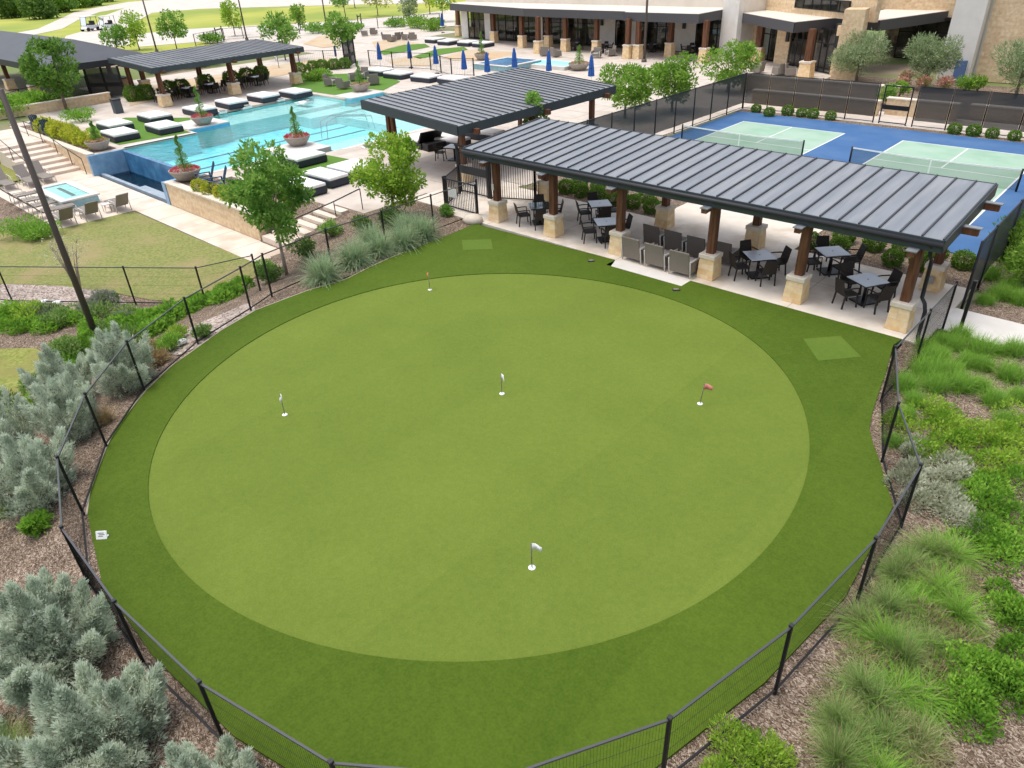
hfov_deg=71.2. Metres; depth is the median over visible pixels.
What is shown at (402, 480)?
putting green
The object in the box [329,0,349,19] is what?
young tree
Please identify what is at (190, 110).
daybed
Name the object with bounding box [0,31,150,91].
shade pavilion
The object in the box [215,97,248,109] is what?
daybed
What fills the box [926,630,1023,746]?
ground cover
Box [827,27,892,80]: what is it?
olive tree
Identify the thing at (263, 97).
daybed
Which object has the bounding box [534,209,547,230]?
dining chair
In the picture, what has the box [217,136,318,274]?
shade tree
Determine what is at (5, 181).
chaise lounge
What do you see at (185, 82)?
boxwood shrub
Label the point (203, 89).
dining chair
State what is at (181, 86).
dining chair
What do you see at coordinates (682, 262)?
lounge chair
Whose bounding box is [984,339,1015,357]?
tussock plant
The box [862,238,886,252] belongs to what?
boxwood shrub
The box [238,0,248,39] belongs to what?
lamp pole
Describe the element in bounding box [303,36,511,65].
tan bed
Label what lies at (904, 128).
garden walk
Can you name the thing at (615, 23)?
window
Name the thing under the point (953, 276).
shrub bed
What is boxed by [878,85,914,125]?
court gate
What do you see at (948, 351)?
tussock plant
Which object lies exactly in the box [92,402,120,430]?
tussock plant
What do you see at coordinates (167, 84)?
boxwood shrub
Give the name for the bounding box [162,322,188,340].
garden shrub
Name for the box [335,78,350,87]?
club chair
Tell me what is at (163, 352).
garden shrub
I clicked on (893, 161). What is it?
court line
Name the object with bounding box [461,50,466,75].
patio umbrella
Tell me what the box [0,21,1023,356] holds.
ground
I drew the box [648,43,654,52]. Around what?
dining chair
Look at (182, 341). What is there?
garden rock
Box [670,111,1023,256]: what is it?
court surface
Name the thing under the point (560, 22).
window
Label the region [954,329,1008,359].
tussock plant
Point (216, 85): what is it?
dining chair
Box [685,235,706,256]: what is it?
lounge chair
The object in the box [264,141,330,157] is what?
planter plinth
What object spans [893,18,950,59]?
window
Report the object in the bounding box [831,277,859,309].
dining chair
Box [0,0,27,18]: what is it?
wood tree
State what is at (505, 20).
window
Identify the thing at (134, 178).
trough water
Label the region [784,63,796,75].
club chair
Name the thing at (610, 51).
club chair
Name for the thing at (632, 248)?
lounge chair
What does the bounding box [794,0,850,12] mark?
window
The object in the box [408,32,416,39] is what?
club chair
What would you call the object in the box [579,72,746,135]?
court fence
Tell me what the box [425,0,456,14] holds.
young tree
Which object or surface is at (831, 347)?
hitting patch
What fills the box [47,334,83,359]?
garden shrub
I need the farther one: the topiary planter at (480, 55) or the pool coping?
the topiary planter at (480, 55)
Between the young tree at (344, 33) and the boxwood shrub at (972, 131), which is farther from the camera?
the young tree at (344, 33)
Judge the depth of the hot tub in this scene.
39.52 m
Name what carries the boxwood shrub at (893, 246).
on the shrub bed at (953, 276)
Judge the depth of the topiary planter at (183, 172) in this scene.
37.50 m
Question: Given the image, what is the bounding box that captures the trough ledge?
[101,173,166,202]
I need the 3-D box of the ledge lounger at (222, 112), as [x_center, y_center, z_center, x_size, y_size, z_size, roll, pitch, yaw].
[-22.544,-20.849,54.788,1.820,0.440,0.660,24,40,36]
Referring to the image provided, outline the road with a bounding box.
[18,0,454,46]
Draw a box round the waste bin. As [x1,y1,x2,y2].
[109,98,123,113]
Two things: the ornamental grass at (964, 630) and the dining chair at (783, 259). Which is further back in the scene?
the dining chair at (783, 259)
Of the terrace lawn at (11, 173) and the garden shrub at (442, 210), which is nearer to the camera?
the garden shrub at (442, 210)
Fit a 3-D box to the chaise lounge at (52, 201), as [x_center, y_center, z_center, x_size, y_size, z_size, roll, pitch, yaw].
[-25.250,-9.816,38.326,0.796,1.028,2.191,24,40,36]
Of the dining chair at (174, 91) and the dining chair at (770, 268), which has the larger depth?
the dining chair at (174, 91)
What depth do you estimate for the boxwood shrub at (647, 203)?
30.36 m
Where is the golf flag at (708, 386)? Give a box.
[697,383,712,404]
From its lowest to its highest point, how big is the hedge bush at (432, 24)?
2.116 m
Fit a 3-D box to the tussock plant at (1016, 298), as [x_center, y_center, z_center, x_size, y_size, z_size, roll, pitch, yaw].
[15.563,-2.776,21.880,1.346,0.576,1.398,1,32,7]
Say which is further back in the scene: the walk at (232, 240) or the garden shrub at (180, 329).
the walk at (232, 240)
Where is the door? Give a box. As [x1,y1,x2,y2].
[952,60,967,82]
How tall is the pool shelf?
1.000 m
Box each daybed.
[96,118,134,129]
[100,126,140,142]
[137,110,173,122]
[144,120,183,135]
[182,104,217,115]
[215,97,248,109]
[247,91,280,103]
[279,87,312,98]
[280,176,327,197]
[281,148,327,168]
[303,167,349,188]
[327,158,368,179]
[368,67,393,76]
[383,70,413,79]
[410,73,441,82]
[424,37,444,43]
[433,133,470,145]
[437,39,458,45]
[437,75,468,83]
[457,40,478,46]
[465,128,504,140]
[472,41,494,47]
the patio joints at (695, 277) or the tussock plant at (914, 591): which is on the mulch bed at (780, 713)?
the tussock plant at (914, 591)
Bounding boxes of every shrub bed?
[526,176,1003,292]
[826,76,1023,124]
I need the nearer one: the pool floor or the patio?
the patio
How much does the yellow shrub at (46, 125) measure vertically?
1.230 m
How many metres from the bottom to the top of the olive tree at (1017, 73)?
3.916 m
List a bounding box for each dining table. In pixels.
[181,86,193,97]
[250,75,262,85]
[443,144,458,161]
[528,201,548,225]
[588,199,611,223]
[594,217,615,242]
[743,249,776,279]
[815,246,850,275]
[847,272,889,306]
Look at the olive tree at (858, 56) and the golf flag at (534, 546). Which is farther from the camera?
the olive tree at (858, 56)
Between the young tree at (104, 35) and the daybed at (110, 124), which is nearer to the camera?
the daybed at (110, 124)
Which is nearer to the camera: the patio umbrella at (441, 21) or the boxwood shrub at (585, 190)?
the boxwood shrub at (585, 190)
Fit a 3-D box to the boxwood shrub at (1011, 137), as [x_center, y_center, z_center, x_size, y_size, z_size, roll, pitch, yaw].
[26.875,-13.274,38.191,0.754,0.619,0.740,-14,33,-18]
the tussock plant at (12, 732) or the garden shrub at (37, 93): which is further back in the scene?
the garden shrub at (37, 93)
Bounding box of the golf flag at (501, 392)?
[499,373,504,394]
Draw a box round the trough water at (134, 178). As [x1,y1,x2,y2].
[111,171,163,191]
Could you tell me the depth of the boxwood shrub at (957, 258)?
24.17 m
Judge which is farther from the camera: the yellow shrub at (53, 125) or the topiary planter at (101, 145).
the yellow shrub at (53, 125)
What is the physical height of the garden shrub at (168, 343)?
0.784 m
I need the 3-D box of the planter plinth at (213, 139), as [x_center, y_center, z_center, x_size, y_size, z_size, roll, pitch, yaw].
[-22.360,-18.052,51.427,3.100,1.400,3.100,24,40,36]
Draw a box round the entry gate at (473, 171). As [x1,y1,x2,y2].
[454,144,489,198]
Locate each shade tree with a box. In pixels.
[16,35,81,109]
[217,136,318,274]
[348,129,427,207]
[596,61,665,108]
[647,50,702,97]
[699,38,763,81]
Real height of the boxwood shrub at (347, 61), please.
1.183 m
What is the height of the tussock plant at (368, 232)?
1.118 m
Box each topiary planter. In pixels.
[84,121,109,150]
[168,135,200,181]
[190,86,212,124]
[283,106,309,146]
[350,60,369,91]
[474,31,488,59]
[568,45,588,70]
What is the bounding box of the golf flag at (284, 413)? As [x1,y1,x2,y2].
[279,393,287,415]
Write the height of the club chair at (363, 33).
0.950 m
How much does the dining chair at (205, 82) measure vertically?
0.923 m
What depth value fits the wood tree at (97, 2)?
199.41 m
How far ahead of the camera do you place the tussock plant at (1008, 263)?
24.20 m
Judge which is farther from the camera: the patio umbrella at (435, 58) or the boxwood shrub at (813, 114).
the patio umbrella at (435, 58)
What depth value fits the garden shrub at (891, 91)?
46.60 m
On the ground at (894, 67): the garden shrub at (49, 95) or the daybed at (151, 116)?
the garden shrub at (49, 95)
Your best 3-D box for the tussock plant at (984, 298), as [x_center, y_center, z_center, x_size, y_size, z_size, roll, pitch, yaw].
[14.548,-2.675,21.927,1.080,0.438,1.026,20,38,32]
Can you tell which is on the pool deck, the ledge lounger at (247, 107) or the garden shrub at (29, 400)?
the ledge lounger at (247, 107)
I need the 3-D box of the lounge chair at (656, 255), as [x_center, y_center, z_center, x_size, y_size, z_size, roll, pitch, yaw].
[5.242,-4.615,25.245,0.867,0.928,0.990,24,40,36]
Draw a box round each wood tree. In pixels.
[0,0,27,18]
[13,0,60,19]
[48,0,65,8]
[55,0,79,12]
[77,0,92,7]
[83,0,104,5]
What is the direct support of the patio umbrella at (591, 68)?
on the pool deck
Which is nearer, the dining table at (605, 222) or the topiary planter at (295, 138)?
the dining table at (605, 222)
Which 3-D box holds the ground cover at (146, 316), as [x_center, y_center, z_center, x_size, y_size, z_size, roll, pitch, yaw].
[-12.020,-2.971,26.348,3.055,1.158,5.555,24,40,36]
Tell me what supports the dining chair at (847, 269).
on the patio
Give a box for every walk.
[0,170,283,260]
[737,109,1023,142]
[743,104,1023,139]
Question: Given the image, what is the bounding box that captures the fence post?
[959,280,978,327]
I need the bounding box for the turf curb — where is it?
[85,251,404,515]
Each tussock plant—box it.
[0,705,36,767]
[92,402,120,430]
[292,247,354,289]
[325,233,380,274]
[345,219,390,250]
[358,229,403,262]
[382,219,426,255]
[384,208,416,241]
[401,210,445,244]
[793,678,873,762]
[793,707,885,767]
[800,692,906,766]
[812,642,913,724]
[817,728,936,767]
[819,592,910,647]
[826,603,941,674]
[832,660,921,749]
[838,572,931,631]
[848,652,957,725]
[849,697,928,767]
[866,546,924,596]
[869,616,945,692]
[872,537,944,587]
[873,409,907,425]
[875,567,955,634]
[877,428,904,450]
[880,696,962,767]
[881,657,976,745]
[883,367,929,394]
[884,518,986,580]
[888,401,926,424]
[889,555,983,620]
[892,616,972,673]
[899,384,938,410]
[903,349,955,384]
[908,340,954,367]
[909,333,938,350]
[909,521,1008,589]
[916,365,958,394]
[922,342,957,361]
[924,568,1009,651]
[925,327,958,348]
[930,353,978,380]
[937,329,970,352]
[939,320,977,341]
[944,365,984,399]
[952,345,989,371]
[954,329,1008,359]
[963,370,995,395]
[968,261,1008,283]
[968,351,1002,373]
[973,288,1004,306]
[975,381,1021,409]
[982,279,1017,304]
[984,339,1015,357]
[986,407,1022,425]
[988,354,1023,384]
[994,332,1023,359]
[996,273,1023,289]
[999,253,1019,270]
[1000,381,1023,404]
[1003,284,1023,306]
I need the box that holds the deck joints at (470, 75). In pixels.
[47,38,822,192]
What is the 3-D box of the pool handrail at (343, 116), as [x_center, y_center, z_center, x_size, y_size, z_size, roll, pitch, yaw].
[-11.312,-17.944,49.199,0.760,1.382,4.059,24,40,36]
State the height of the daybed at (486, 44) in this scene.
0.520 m
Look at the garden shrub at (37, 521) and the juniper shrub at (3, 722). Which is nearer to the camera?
the juniper shrub at (3, 722)
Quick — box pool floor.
[164,124,377,173]
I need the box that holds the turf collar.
[87,224,901,767]
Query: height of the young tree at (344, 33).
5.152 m
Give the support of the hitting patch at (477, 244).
on the turf collar
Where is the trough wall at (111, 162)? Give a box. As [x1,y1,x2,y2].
[86,149,198,209]
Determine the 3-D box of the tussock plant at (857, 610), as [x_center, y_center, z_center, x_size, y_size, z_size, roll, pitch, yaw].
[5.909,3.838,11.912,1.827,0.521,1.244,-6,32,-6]
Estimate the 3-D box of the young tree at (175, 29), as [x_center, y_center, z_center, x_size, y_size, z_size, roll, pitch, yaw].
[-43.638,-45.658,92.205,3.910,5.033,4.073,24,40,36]
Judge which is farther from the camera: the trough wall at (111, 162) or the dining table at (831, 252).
the trough wall at (111, 162)
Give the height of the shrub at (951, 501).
0.479 m
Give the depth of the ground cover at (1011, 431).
16.04 m
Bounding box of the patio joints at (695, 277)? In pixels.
[487,200,937,312]
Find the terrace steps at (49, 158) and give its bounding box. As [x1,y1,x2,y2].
[0,129,80,178]
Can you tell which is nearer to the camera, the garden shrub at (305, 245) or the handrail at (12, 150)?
the garden shrub at (305, 245)
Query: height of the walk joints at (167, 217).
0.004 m
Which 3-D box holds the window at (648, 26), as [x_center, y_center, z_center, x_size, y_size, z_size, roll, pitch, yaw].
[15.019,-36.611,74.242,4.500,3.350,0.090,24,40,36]
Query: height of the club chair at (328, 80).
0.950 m
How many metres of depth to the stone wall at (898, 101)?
44.06 m
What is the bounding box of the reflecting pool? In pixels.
[530,59,570,70]
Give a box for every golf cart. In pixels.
[80,15,98,31]
[97,15,115,29]
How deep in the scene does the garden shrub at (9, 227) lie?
34.46 m
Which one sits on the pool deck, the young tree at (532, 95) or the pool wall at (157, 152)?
the young tree at (532, 95)
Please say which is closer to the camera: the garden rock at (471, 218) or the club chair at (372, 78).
the garden rock at (471, 218)
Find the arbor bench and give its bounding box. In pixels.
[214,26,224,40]
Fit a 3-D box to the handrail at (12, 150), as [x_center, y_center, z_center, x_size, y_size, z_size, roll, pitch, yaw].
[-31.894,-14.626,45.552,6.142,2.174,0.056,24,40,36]
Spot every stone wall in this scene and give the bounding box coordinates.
[0,92,110,119]
[10,126,93,173]
[164,180,265,240]
[746,75,899,103]
[767,90,882,115]
[884,96,952,119]
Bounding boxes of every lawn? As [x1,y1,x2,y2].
[0,164,19,184]
[0,211,255,300]
[0,348,42,402]
[381,44,467,58]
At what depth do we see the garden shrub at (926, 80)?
50.02 m
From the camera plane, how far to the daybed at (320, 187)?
34.62 m
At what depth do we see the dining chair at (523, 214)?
29.52 m
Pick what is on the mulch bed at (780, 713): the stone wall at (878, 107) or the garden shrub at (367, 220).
the garden shrub at (367, 220)
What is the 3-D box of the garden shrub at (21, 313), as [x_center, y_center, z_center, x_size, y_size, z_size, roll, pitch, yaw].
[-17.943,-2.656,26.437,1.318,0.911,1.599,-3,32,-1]
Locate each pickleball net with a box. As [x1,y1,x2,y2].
[681,124,804,155]
[849,146,1023,191]
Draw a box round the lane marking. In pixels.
[174,126,364,169]
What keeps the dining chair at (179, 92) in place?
on the pool deck
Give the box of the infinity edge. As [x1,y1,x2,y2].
[123,150,200,181]
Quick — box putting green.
[148,274,809,661]
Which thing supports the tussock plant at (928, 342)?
on the mulch bed at (780, 713)
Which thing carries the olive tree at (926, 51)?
on the shrub bed at (875, 80)
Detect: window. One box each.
[467,12,484,38]
[490,14,534,41]
[543,17,593,44]
[615,23,625,46]
[642,22,674,49]
[694,20,720,52]
[756,27,777,60]
[787,32,806,66]
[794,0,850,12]
[812,28,836,73]
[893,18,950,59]
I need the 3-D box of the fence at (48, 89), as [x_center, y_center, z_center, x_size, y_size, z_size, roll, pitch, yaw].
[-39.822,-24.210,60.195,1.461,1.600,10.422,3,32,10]
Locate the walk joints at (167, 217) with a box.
[76,176,255,250]
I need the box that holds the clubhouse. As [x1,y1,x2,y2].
[450,0,1023,83]
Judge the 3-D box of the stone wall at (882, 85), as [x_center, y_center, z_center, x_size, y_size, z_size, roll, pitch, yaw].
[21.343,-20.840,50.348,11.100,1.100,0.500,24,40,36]
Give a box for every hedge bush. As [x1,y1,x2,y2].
[196,32,224,43]
[301,21,324,33]
[335,21,364,30]
[383,16,408,27]
[400,14,428,27]
[418,17,446,31]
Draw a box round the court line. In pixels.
[695,121,1023,224]
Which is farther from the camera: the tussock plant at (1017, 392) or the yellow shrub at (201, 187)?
the yellow shrub at (201, 187)
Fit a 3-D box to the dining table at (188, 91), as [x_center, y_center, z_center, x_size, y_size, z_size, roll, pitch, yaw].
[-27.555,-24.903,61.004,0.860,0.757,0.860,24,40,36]
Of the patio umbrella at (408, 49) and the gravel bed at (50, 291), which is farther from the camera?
the patio umbrella at (408, 49)
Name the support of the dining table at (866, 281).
on the patio
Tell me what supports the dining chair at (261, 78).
on the pool deck
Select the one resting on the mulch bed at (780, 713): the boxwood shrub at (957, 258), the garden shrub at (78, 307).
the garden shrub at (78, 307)
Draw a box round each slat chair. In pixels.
[38,119,55,135]
[194,161,214,185]
[205,165,226,190]
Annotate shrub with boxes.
[0,92,35,116]
[0,214,43,239]
[0,299,21,316]
[0,384,38,462]
[0,388,24,405]
[0,425,80,523]
[0,491,13,517]
[0,566,120,717]
[0,658,171,767]
[0,713,7,736]
[7,88,55,104]
[7,298,47,323]
[12,390,38,409]
[14,219,62,240]
[15,508,54,538]
[16,341,96,407]
[16,371,42,395]
[17,370,100,445]
[24,301,58,316]
[28,114,39,130]
[31,227,93,288]
[32,115,48,132]
[36,92,64,101]
[37,306,72,326]
[43,120,65,135]
[47,120,67,139]
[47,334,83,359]
[50,93,74,99]
[58,123,80,140]
[59,106,96,123]
[63,128,80,142]
[70,129,87,145]
[75,296,106,312]
[77,129,98,147]
[85,135,103,149]
[85,320,158,397]
[88,288,120,304]
[110,309,134,320]
[122,84,144,101]
[135,84,155,100]
[148,346,170,366]
[149,338,162,349]
[152,330,186,351]
[159,731,257,767]
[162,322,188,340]
[163,80,178,95]
[171,78,190,93]
[189,322,212,338]
[190,177,207,191]
[196,73,214,88]
[198,180,217,194]
[211,184,222,197]
[222,70,240,82]
[238,66,256,81]
[253,65,269,79]
[253,256,276,277]
[254,264,284,282]
[286,235,316,257]
[296,62,306,73]
[301,69,328,81]
[306,60,318,71]
[311,68,332,75]
[314,59,327,69]
[317,218,343,236]
[327,58,339,69]
[339,57,351,68]
[350,213,372,231]
[376,204,405,228]
[438,202,454,216]
[558,178,574,193]
[572,179,587,188]
[573,183,589,197]
[589,184,606,199]
[605,191,616,204]
[626,193,642,208]
[638,192,653,202]
[642,197,661,213]
[750,103,761,112]
[763,107,775,116]
[781,104,794,115]
[795,107,806,116]
[806,108,819,117]
[810,231,819,248]
[824,110,836,120]
[829,235,851,251]
[832,232,855,242]
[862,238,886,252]
[877,82,899,101]
[880,248,904,267]
[891,244,907,255]
[896,69,915,84]
[896,80,912,95]
[908,251,934,272]
[915,73,932,88]
[926,249,950,260]
[935,75,954,87]
[946,122,962,134]
[950,249,975,270]
[954,73,978,89]
[965,123,982,136]
[968,74,988,90]
[984,127,1000,138]
[988,209,1023,255]
[1001,234,1023,284]
[1006,130,1022,140]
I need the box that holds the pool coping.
[122,127,427,173]
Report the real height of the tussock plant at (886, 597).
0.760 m
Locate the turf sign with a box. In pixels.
[96,531,108,539]
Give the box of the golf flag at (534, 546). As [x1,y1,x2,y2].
[528,543,541,569]
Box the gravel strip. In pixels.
[129,57,334,105]
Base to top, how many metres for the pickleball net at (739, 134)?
0.980 m
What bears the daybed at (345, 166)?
on the turf pad at (332, 160)
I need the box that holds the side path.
[938,308,1023,345]
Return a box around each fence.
[0,254,260,304]
[7,76,89,95]
[54,179,958,767]
[193,23,299,45]
[297,50,342,64]
[360,13,439,28]
[367,50,474,75]
[442,164,478,213]
[488,164,541,199]
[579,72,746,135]
[743,72,881,122]
[911,86,1023,137]
[960,198,1023,308]
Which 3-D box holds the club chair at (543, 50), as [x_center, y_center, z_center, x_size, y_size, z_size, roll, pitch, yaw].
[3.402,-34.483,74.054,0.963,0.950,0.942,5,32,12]
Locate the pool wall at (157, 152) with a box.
[127,94,385,180]
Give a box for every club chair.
[322,74,335,85]
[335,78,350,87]
[348,70,357,80]
[359,67,368,78]
[360,28,367,35]
[367,73,379,84]
[369,28,377,34]
[381,32,386,39]
[386,34,396,41]
[392,32,400,38]
[400,32,408,39]
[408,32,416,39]
[540,46,549,55]
[550,47,561,56]
[590,47,601,58]
[604,45,615,55]
[752,61,765,72]
[771,63,788,74]
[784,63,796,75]
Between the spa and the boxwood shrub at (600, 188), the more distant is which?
the spa
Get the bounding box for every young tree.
[98,23,128,48]
[118,9,146,49]
[154,8,187,48]
[219,0,243,35]
[256,10,300,59]
[288,3,305,29]
[321,10,357,48]
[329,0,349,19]
[361,0,393,15]
[396,0,417,20]
[422,0,436,13]
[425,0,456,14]
[521,89,550,122]
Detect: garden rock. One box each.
[40,299,62,303]
[177,338,187,344]
[462,213,482,224]
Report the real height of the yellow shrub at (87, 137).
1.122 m
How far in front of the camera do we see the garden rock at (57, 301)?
27.81 m
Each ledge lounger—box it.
[215,109,226,114]
[241,104,251,109]
[293,99,312,104]
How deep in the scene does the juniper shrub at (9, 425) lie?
17.98 m
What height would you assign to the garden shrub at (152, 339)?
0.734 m
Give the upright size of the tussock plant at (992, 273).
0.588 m
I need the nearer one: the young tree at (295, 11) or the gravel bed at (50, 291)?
the gravel bed at (50, 291)
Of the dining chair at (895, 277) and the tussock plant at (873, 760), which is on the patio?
the dining chair at (895, 277)
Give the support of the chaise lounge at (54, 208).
on the walk at (232, 240)
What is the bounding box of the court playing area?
[697,121,1023,218]
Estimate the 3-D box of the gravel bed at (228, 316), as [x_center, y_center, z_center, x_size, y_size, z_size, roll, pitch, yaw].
[-9.763,-1.699,23.157,2.588,0.570,3.542,24,40,36]
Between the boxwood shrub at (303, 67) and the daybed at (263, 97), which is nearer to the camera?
the daybed at (263, 97)
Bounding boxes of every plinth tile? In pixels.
[189,122,229,132]
[346,93,383,103]
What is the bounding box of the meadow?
[0,0,470,52]
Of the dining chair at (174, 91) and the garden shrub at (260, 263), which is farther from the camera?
the dining chair at (174, 91)
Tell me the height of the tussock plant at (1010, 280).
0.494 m
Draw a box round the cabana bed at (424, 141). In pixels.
[402,130,445,151]
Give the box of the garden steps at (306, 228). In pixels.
[262,204,348,249]
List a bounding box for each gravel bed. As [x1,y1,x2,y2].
[0,284,125,314]
[163,303,255,354]
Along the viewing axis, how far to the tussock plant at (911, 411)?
16.93 m
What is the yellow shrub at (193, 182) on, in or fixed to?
on the planter soil
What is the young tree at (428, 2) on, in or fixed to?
on the meadow
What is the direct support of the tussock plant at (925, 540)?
on the mulch bed at (780, 713)
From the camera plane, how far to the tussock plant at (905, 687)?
10.71 m
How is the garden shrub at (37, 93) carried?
on the ground at (894, 67)
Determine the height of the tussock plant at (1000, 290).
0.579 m
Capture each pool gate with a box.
[83,66,123,95]
[341,39,355,65]
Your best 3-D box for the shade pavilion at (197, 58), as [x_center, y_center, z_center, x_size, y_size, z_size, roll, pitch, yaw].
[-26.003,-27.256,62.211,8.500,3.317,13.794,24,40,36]
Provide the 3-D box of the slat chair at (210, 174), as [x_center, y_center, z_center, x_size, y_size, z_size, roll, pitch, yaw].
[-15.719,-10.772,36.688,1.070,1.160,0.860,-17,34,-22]
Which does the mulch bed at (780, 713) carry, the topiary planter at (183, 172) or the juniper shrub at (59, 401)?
the juniper shrub at (59, 401)
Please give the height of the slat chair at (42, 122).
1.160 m
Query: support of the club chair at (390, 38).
on the tan bed at (322, 41)
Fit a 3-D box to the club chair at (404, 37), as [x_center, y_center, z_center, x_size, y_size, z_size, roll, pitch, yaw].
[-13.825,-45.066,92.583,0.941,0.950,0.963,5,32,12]
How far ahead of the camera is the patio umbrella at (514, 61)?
61.99 m
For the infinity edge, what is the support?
attached to the trough wall at (111, 162)
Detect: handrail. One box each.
[0,140,24,160]
[15,118,86,173]
[294,188,362,236]
[320,114,375,137]
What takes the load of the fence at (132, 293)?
on the mulch bed at (780, 713)
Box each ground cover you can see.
[0,309,83,335]
[40,299,141,352]
[48,315,100,378]
[104,275,256,340]
[699,711,799,767]
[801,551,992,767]
[878,393,1023,490]
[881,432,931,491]
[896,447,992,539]
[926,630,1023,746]
[942,463,1023,576]
[978,575,1023,634]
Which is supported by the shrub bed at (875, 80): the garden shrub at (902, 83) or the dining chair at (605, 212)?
the garden shrub at (902, 83)
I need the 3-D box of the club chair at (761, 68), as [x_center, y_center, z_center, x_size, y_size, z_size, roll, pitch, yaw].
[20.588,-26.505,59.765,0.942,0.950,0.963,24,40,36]
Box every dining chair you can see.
[171,87,177,98]
[175,87,187,97]
[179,84,187,95]
[187,86,194,97]
[194,83,201,94]
[198,83,209,93]
[203,80,213,92]
[211,82,219,93]
[245,76,255,85]
[256,75,264,86]
[432,142,446,160]
[514,203,531,226]
[533,194,545,219]
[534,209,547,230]
[558,199,563,212]
[571,42,576,50]
[575,200,591,224]
[580,218,596,243]
[587,191,600,212]
[595,206,611,228]
[601,225,615,248]
[610,202,616,212]
[625,213,632,228]
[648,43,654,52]
[686,45,692,54]
[728,251,749,280]
[738,239,757,271]
[754,261,778,286]
[767,245,791,276]
[806,251,822,275]
[813,235,832,266]
[828,256,856,277]
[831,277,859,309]
[840,243,866,272]
[840,261,861,294]
[863,286,895,314]
[870,268,902,302]
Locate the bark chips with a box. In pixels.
[1,343,1023,767]
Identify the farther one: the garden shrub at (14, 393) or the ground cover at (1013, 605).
the garden shrub at (14, 393)
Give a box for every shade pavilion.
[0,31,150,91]
[107,39,303,106]
[360,67,615,181]
[461,117,1003,340]
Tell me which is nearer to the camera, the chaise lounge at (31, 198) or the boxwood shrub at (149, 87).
the chaise lounge at (31, 198)
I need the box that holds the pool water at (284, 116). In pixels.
[138,95,411,164]
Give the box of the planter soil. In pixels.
[19,125,288,218]
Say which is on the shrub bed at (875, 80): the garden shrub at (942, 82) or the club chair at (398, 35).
the garden shrub at (942, 82)
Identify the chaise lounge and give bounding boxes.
[0,167,18,190]
[0,188,36,204]
[4,190,48,209]
[12,164,41,188]
[13,195,57,213]
[23,200,77,219]
[32,160,56,184]
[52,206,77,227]
[73,200,102,221]
[103,192,131,213]
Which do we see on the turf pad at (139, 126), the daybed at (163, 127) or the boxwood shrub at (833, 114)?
the daybed at (163, 127)
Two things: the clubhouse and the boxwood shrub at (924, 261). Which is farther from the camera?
the clubhouse
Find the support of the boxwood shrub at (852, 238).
on the shrub bed at (953, 276)
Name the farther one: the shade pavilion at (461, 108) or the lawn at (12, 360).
the shade pavilion at (461, 108)
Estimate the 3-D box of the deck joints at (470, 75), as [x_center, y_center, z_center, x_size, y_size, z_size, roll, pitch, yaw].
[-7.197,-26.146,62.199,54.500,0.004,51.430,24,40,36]
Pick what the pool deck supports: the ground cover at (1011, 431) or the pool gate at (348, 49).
the pool gate at (348, 49)
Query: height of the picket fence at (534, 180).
1.930 m
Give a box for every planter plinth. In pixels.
[178,118,233,148]
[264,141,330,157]
[334,90,383,106]
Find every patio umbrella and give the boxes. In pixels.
[377,41,381,66]
[407,41,412,67]
[433,44,438,73]
[440,13,444,32]
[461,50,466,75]
[484,51,490,73]
[512,48,517,68]
[546,49,551,70]
[588,54,594,76]
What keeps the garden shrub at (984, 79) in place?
on the shrub bed at (875, 80)
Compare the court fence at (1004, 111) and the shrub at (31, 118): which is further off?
the shrub at (31, 118)
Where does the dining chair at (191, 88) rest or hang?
on the pool deck
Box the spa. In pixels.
[472,57,542,70]
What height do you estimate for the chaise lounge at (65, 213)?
1.028 m
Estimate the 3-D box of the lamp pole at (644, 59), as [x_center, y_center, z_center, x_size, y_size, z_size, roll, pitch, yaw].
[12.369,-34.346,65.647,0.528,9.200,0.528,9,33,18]
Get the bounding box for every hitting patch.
[462,239,492,249]
[804,336,860,360]
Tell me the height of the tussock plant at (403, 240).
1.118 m
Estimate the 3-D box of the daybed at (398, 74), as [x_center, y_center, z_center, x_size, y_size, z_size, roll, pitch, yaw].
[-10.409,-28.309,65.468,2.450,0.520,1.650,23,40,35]
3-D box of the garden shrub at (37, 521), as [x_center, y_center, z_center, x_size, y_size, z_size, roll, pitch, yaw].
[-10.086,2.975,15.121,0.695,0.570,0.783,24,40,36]
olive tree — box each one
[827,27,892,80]
[902,31,965,80]
[990,36,1023,94]
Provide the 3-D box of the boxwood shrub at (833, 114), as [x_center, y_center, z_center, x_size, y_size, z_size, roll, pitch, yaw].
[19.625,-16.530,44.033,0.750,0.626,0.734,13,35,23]
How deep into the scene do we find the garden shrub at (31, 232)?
34.16 m
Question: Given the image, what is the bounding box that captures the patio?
[415,177,969,343]
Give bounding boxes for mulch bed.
[0,193,1023,767]
[968,256,1023,323]
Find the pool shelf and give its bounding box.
[217,99,424,150]
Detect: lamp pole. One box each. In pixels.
[0,89,95,334]
[142,0,157,50]
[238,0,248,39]
[641,0,647,61]
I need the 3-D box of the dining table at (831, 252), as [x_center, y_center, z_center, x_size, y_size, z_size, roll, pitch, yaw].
[10.820,-4.163,24.283,0.860,0.757,0.860,-5,32,-3]
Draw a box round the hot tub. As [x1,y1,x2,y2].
[33,180,99,207]
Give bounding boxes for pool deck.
[10,29,865,212]
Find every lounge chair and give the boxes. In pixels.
[621,236,653,263]
[642,224,672,245]
[644,242,677,270]
[663,229,694,251]
[668,249,698,278]
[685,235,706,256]
[717,241,741,267]
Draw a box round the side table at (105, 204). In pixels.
[100,202,113,213]
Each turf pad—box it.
[86,118,190,144]
[246,155,350,188]
[290,74,399,94]
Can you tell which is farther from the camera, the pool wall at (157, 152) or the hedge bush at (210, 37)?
the hedge bush at (210, 37)

